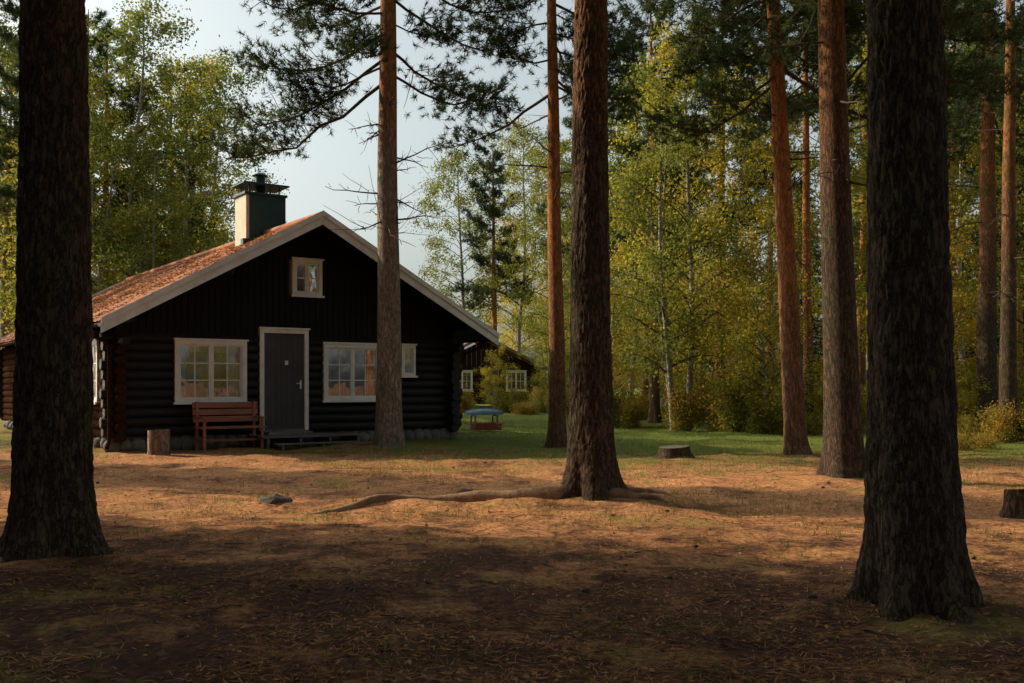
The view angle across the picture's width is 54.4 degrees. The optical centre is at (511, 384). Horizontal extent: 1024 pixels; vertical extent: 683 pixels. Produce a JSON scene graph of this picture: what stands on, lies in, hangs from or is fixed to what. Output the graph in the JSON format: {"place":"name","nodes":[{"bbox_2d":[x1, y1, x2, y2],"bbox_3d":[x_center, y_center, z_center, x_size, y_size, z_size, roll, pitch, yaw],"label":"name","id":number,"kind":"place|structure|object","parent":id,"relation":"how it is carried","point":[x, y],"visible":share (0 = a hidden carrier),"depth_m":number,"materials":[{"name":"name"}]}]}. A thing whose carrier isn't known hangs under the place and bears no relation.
{"place":"outdoors","nodes":[
{"label":"outdoors","id":0,"kind":"place"},
{"bbox_2d":[0,388,1023,682],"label":"ground","id":1,"kind":"structure","parent":0,"point":[484,594],"depth_m":7.34,"materials":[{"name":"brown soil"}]},
{"bbox_2d":[0,0,19,327],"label":"pine tree","id":2,"kind":"object","parent":1,"relation":"on","point":[7,104],"visible":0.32,"depth_m":34.73,"materials":[{"name":"green plant"}]},
{"bbox_2d":[0,4,98,348],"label":"birch tree","id":3,"kind":"object","parent":1,"relation":"on","point":[5,61],"visible":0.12,"depth_m":41.70,"materials":[{"name":"green plant"}]},
{"bbox_2d":[0,0,112,562],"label":"pine tree","id":4,"kind":"object","parent":1,"relation":"on","point":[52,508],"visible":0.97,"depth_m":7.76,"materials":[{"name":"brown plant"}]},
{"bbox_2d":[0,58,159,336],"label":"birch tree","id":5,"kind":"object","parent":1,"relation":"on","point":[96,268],"visible":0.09,"depth_m":39.61,"materials":[{"name":"green plant"}]},
{"bbox_2d":[0,78,195,321],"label":"birch tree","id":6,"kind":"object","parent":1,"relation":"on","point":[108,215],"visible":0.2,"depth_m":37.35,"materials":[{"name":"green plant"}]},
{"bbox_2d":[8,0,237,294],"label":"birch tree","id":7,"kind":"object","parent":1,"relation":"on","point":[137,21],"visible":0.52,"depth_m":40.79,"materials":[{"name":"green plant"}]},
{"bbox_2d":[87,19,182,281],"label":"birch tree","id":8,"kind":"object","parent":1,"relation":"on","point":[99,48],"visible":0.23,"depth_m":42.55,"materials":[{"name":"green plant"}]},
{"bbox_2d":[91,117,213,293],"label":"birch tree","id":9,"kind":"object","parent":1,"relation":"on","point":[156,200],"visible":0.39,"depth_m":37.63,"materials":[{"name":"green plant"}]},
{"bbox_2d":[147,429,169,455],"bbox_3d":[-6.870,1.158,19.402,0.439,0.603,0.420,0,0,0],"label":"chopping block","id":10,"kind":"object","parent":1,"relation":"on","point":[158,442],"depth_m":19.23,"materials":[{"name":"brown wood"}]},
{"bbox_2d":[109,72,219,283],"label":"tree","id":11,"kind":"object","parent":1,"relation":"on","point":[194,186],"visible":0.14,"depth_m":46.43,"materials":[{"name":"green plant"}]},
{"bbox_2d":[99,48,265,282],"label":"birch tree","id":12,"kind":"object","parent":1,"relation":"on","point":[187,87],"visible":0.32,"depth_m":44.06,"materials":[{"name":"green plant"}]},
{"bbox_2d":[142,35,293,256],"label":"birch tree","id":13,"kind":"object","parent":1,"relation":"on","point":[233,75],"visible":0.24,"depth_m":50.12,"materials":[{"name":"green plant"}]},
{"bbox_2d":[208,221,234,243],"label":"birch tree","id":14,"kind":"object","parent":1,"relation":"on","point":[230,231],"depth_m":55.25,"materials":[{"name":"green plant"}]},
{"bbox_2d":[192,401,266,451],"bbox_3d":[-6.077,0.877,21.460,1.440,1.040,0.640,0,0,-35],"label":"wooden bench","id":15,"kind":"object","parent":1,"relation":"on","point":[197,412],"visible":0.97,"depth_m":21.58,"materials":[{"name":"brown wood"}]},
{"bbox_2d":[0,172,499,451],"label":"log cabin","id":16,"kind":"object","parent":1,"relation":"on","point":[270,311],"visible":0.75,"depth_m":22.95,"materials":[{"name":"wood"}]},
{"bbox_2d":[92,339,100,403],"bbox_3d":[-9.379,-0.295,22.413,0.370,1.430,1.630,0,0,-35],"label":"side window","id":17,"kind":"structure","parent":16,"relation":"in","point":[95,343],"depth_m":21.73,"materials":[{"name":"white paint"}]},
{"bbox_2d":[173,338,248,404],"bbox_3d":[-6.651,-0.295,21.904,1.670,1.430,0.370,0,0,-35],"label":"front window","id":18,"kind":"structure","parent":16,"relation":"in","point":[231,347],"depth_m":21.84,"materials":[{"name":"white paint"}]},
{"bbox_2d":[257,327,310,431],"bbox_3d":[-5.253,-0.120,22.836,1.230,2.380,0.290,0,0,-35],"label":"front door","id":19,"kind":"structure","parent":16,"relation":"in","point":[283,397],"depth_m":22.78,"materials":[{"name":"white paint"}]},
{"bbox_2d":[288,257,324,297],"bbox_3d":[-4.794,-2.485,23.157,0.820,0.910,0.292,0,0,-35],"label":"gable window","id":20,"kind":"structure","parent":16,"relation":"in","point":[292,263],"depth_m":23.08,"materials":[{"name":"white paint"}]},
{"bbox_2d":[322,342,376,402],"bbox_3d":[-3.866,-0.300,23.854,1.590,1.420,0.370,0,0,-35],"label":"front window","id":21,"kind":"structure","parent":16,"relation":"in","point":[329,348],"depth_m":23.78,"materials":[{"name":"white paint"}]},
{"bbox_2d":[401,343,417,377],"bbox_3d":[-2.628,-0.600,24.720,0.470,0.840,0.369,0,0,-35],"label":"small window","id":22,"kind":"structure","parent":16,"relation":"in","point":[404,347],"depth_m":24.68,"materials":[{"name":"white paint"}]},
{"bbox_2d":[259,493,292,503],"bbox_3d":[-2.791,1.380,11.798,0.413,0.181,0.361,0,0,0],"label":"rock","id":23,"kind":"object","parent":1,"relation":"on","point":[275,498],"visible":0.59,"depth_m":11.71,"materials":[{"name":"grey stone"}]},
{"bbox_2d":[206,0,546,448],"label":"pine tree","id":24,"kind":"object","parent":1,"relation":"on","point":[388,433],"visible":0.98,"depth_m":21.40,"materials":[{"name":"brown plant"}]},
{"bbox_2d":[452,489,472,493],"bbox_3d":[-0.590,1.432,12.907,0.413,0.167,0.300,0,0,0],"label":"rock","id":25,"kind":"object","parent":1,"relation":"on","point":[463,490],"visible":0.29,"depth_m":12.88,"materials":[{"name":"grey stone"}]},
{"bbox_2d":[405,143,528,344],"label":"birch tree","id":26,"kind":"object","parent":1,"relation":"on","point":[433,184],"visible":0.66,"depth_m":69.41,"materials":[{"name":"green plant"}]},
{"bbox_2d":[464,408,502,422],"bbox_3d":[-1.069,1.214,38.000,1.509,0.667,1.200,0,0,-12],"label":"table","id":27,"kind":"object","parent":1,"relation":"on","point":[484,411],"visible":0.98,"depth_m":37.70,"materials":[{"name":"blue paint"}]},
{"bbox_2d":[470,423,501,429],"bbox_3d":[-0.770,1.231,29.500,0.800,0.185,0.600,0,0,-17],"label":"red crate","id":28,"kind":"object","parent":1,"relation":"on","point":[487,426],"visible":0.97,"depth_m":29.25,"materials":[{"name":"paint"}]},
{"bbox_2d":[445,143,535,405],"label":"pine tree","id":29,"kind":"object","parent":1,"relation":"on","point":[485,290],"visible":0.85,"depth_m":68.93,"materials":[{"name":"green plant"}]},
{"bbox_2d":[472,334,521,408],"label":"birch tree","id":30,"kind":"object","parent":1,"relation":"on","point":[485,384],"visible":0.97,"depth_m":49.95,"materials":[{"name":"green plant"}]},
{"bbox_2d":[303,0,694,514],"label":"pine tree","id":31,"kind":"object","parent":1,"relation":"on","point":[591,471],"visible":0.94,"depth_m":11.90,"materials":[{"name":"brown plant"}]},
{"bbox_2d":[459,341,547,403],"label":"wooden cottage","id":32,"kind":"structure","parent":1,"relation":"on","point":[477,359],"depth_m":62.46,"materials":[{"name":"wood"}]},
{"bbox_2d":[461,370,472,391],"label":"window","id":33,"kind":"structure","parent":32,"relation":"in","point":[464,371],"depth_m":62.21,"materials":[{"name":"white paint"}]},
{"bbox_2d":[483,367,498,402],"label":"door","id":34,"kind":"structure","parent":32,"relation":"in","point":[496,374],"depth_m":62.43,"materials":[{"name":"paint"}]},
{"bbox_2d":[505,370,526,391],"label":"window","id":35,"kind":"structure","parent":32,"relation":"in","point":[512,371],"depth_m":62.64,"materials":[{"name":"white paint"}]},
{"bbox_2d":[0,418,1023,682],"bbox_3d":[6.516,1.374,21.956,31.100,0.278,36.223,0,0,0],"label":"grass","id":36,"kind":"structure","parent":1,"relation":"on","point":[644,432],"depth_m":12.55,"materials":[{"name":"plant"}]},
{"bbox_2d":[0,5,1023,405],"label":"background forest","id":37,"kind":"object","parent":1,"relation":"on","point":[508,337],"visible":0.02,"depth_m":60.96,"materials":[{"name":"green plant"}]},
{"bbox_2d":[461,111,571,352],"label":"birch tree","id":38,"kind":"object","parent":1,"relation":"on","point":[520,320],"visible":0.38,"depth_m":73.34,"materials":[{"name":"green plant"}]},
{"bbox_2d":[517,309,569,412],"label":"birch tree","id":39,"kind":"object","parent":1,"relation":"on","point":[538,362],"visible":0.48,"depth_m":49.66,"materials":[{"name":"green plant"}]},
{"bbox_2d":[430,0,674,447],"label":"pine tree","id":40,"kind":"object","parent":1,"relation":"on","point":[557,433],"visible":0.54,"depth_m":22.38,"materials":[{"name":"green plant"}]},
{"bbox_2d":[495,134,621,346],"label":"birch tree","id":41,"kind":"object","parent":1,"relation":"on","point":[563,164],"visible":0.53,"depth_m":46.84,"materials":[{"name":"green plant"}]},
{"bbox_2d":[530,62,643,290],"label":"pine tree","id":42,"kind":"object","parent":1,"relation":"on","point":[564,122],"visible":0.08,"depth_m":55.51,"materials":[{"name":"green plant"}]},
{"bbox_2d":[564,239,658,406],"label":"birch tree","id":43,"kind":"object","parent":1,"relation":"on","point":[622,377],"visible":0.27,"depth_m":32.85,"materials":[{"name":"green plant"}]},
{"bbox_2d":[560,47,716,398],"bbox_3d":[4.564,-5.710,37.758,6.184,14.386,6.850,0,0,16],"label":"birch tree","id":44,"kind":"object","parent":1,"relation":"on","point":[569,141],"visible":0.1,"depth_m":37.90,"materials":[{"name":"green plant"}]},
{"bbox_2d":[571,0,733,423],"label":"pine tree","id":45,"kind":"object","parent":1,"relation":"on","point":[654,413],"visible":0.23,"depth_m":35.84,"materials":[{"name":"green plant"}]},
{"bbox_2d":[610,40,696,401],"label":"pine tree","id":46,"kind":"object","parent":1,"relation":"on","point":[647,380],"visible":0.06,"depth_m":47.47,"materials":[{"name":"green plant"}]},
{"bbox_2d":[569,50,759,430],"bbox_3d":[4.646,-4.255,30.330,5.617,11.596,6.979,0,-1,-7],"label":"birch tree","id":47,"kind":"object","parent":1,"relation":"on","point":[666,348],"visible":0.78,"depth_m":29.70,"materials":[{"name":"green plant"}]},
{"bbox_2d":[652,445,695,458],"bbox_3d":[3.068,1.296,18.623,1.511,0.327,1.523,0,0,0],"label":"tree stump","id":48,"kind":"object","parent":1,"relation":"on","point":[674,451],"visible":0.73,"depth_m":18.38,"materials":[{"name":"brown wood"}]},
{"bbox_2d":[613,158,775,395],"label":"birch tree","id":49,"kind":"object","parent":1,"relation":"on","point":[684,369],"visible":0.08,"depth_m":41.48,"materials":[{"name":"green plant"}]},
{"bbox_2d":[608,12,796,428],"bbox_3d":[5.848,-4.980,30.601,6.332,12.942,6.170,0,2,31],"label":"birch tree","id":50,"kind":"object","parent":1,"relation":"on","point":[688,188],"visible":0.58,"depth_m":30.34,"materials":[{"name":"green plant"}]},
{"bbox_2d":[647,69,820,381],"bbox_3d":[7.750,-4.930,34.807,6.666,12.865,6.495,2,-2,-42],"label":"birch tree","id":51,"kind":"object","parent":1,"relation":"on","point":[715,169],"visible":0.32,"depth_m":34.75,"materials":[{"name":"green plant"}]},
{"bbox_2d":[657,0,810,418],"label":"pine tree","id":52,"kind":"object","parent":1,"relation":"on","point":[686,12],"visible":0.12,"depth_m":38.45,"materials":[{"name":"green plant"}]},
{"bbox_2d":[460,343,1023,450],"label":"undergrowth","id":53,"kind":"object","parent":1,"relation":"on","point":[726,415],"visible":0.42,"depth_m":29.27,"materials":[{"name":"green plant"}]},
{"bbox_2d":[685,199,822,418],"bbox_3d":[7.475,-2.237,29.093,4.704,7.483,4.071,0,0,17],"label":"birch tree","id":54,"kind":"object","parent":1,"relation":"on","point":[763,318],"visible":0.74,"depth_m":28.90,"materials":[{"name":"green plant"}]},
{"bbox_2d":[727,6,819,372],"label":"pine tree","id":55,"kind":"object","parent":1,"relation":"on","point":[792,169],"visible":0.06,"depth_m":44.91,"materials":[{"name":"green plant"}]},
{"bbox_2d":[720,5,853,421],"bbox_3d":[8.537,-7.174,30.945,5.014,17.552,4.608,0,0,-26],"label":"pine tree","id":56,"kind":"object","parent":1,"relation":"on","point":[807,304],"visible":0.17,"depth_m":30.89,"materials":[{"name":"green plant"}]},
{"bbox_2d":[626,0,966,454],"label":"pine tree","id":57,"kind":"object","parent":1,"relation":"on","point":[795,441],"visible":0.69,"depth_m":19.13,"materials":[{"name":"green plant"}]},
{"bbox_2d":[746,8,866,319],"bbox_3d":[12.652,-6.857,38.243,6.556,16.808,7.193,0,0,29],"label":"birch tree","id":58,"kind":"object","parent":1,"relation":"on","point":[859,148],"visible":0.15,"depth_m":37.99,"materials":[{"name":"green plant"}]},
{"bbox_2d":[635,0,1018,478],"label":"pine tree","id":59,"kind":"object","parent":1,"relation":"on","point":[843,452],"visible":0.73,"depth_m":14.53,"materials":[{"name":"green plant"}]},
{"bbox_2d":[812,0,866,408],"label":"pine tree","id":60,"kind":"object","parent":1,"relation":"on","point":[862,368],"visible":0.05,"depth_m":40.85,"materials":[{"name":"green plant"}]},
{"bbox_2d":[849,74,867,279],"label":"pine tree","id":61,"kind":"object","parent":1,"relation":"on","point":[857,244],"visible":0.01,"depth_m":50.43,"materials":[{"name":"green plant"}]},
{"bbox_2d":[698,0,1023,233],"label":"pine tree","id":62,"kind":"object","parent":1,"relation":"on","point":[954,80],"visible":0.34,"depth_m":18.37,"materials":[{"name":"green plant"}]},
{"bbox_2d":[811,40,1002,363],"bbox_3d":[13.547,-5.354,33.629,6.495,13.809,6.666,0,0,-37],"label":"birch tree","id":63,"kind":"object","parent":1,"relation":"on","point":[861,255],"visible":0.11,"depth_m":33.57,"materials":[{"name":"green plant"}]},
{"bbox_2d":[844,0,985,623],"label":"pine tree","id":64,"kind":"object","parent":1,"relation":"on","point":[913,559],"visible":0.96,"depth_m":6.02,"materials":[{"name":"brown plant"}]},
{"bbox_2d":[854,40,977,274],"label":"pine tree","id":65,"kind":"object","parent":1,"relation":"on","point":[948,224],"depth_m":44.64,"materials":[{"name":"green plant"}]},
{"bbox_2d":[857,217,1018,398],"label":"birch tree","id":66,"kind":"object","parent":1,"relation":"on","point":[968,333],"visible":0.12,"depth_m":30.38,"materials":[{"name":"green plant"}]},
{"bbox_2d":[856,7,1023,371],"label":"birch tree","id":67,"kind":"object","parent":1,"relation":"on","point":[961,352],"visible":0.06,"depth_m":37.52,"materials":[{"name":"green plant"}]},
{"bbox_2d":[946,6,1004,362],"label":"pine tree","id":68,"kind":"object","parent":1,"relation":"on","point":[950,205],"visible":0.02,"depth_m":33.92,"materials":[{"name":"green plant"}]},
{"bbox_2d":[944,0,1023,432],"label":"pine tree","id":69,"kind":"object","parent":1,"relation":"on","point":[986,353],"visible":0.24,"depth_m":28.83,"materials":[{"name":"green plant"}]},
{"bbox_2d":[944,0,1023,442],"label":"pine tree","id":70,"kind":"object","parent":1,"relation":"on","point":[1008,349],"visible":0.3,"depth_m":24.88,"materials":[{"name":"green plant"}]},
{"bbox_2d":[947,48,1023,378],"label":"birch tree","id":71,"kind":"object","parent":1,"relation":"on","point":[973,260],"visible":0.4,"depth_m":31.11,"materials":[{"name":"green plant"}]},
{"bbox_2d":[955,19,1023,400],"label":"pine tree","id":72,"kind":"object","parent":1,"relation":"on","point":[970,170],"visible":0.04,"depth_m":39.99,"materials":[{"name":"green plant"}]},
{"bbox_2d":[998,489,1023,518],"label":"tree stump","id":73,"kind":"object","parent":1,"relation":"on","point":[1013,504],"visible":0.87,"depth_m":10.68,"materials":[{"name":"brown wood"}]},
{"bbox_2d":[0,0,1023,387],"label":"sky","id":74,"kind":"structure","parent":0,"point":[330,156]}
]}

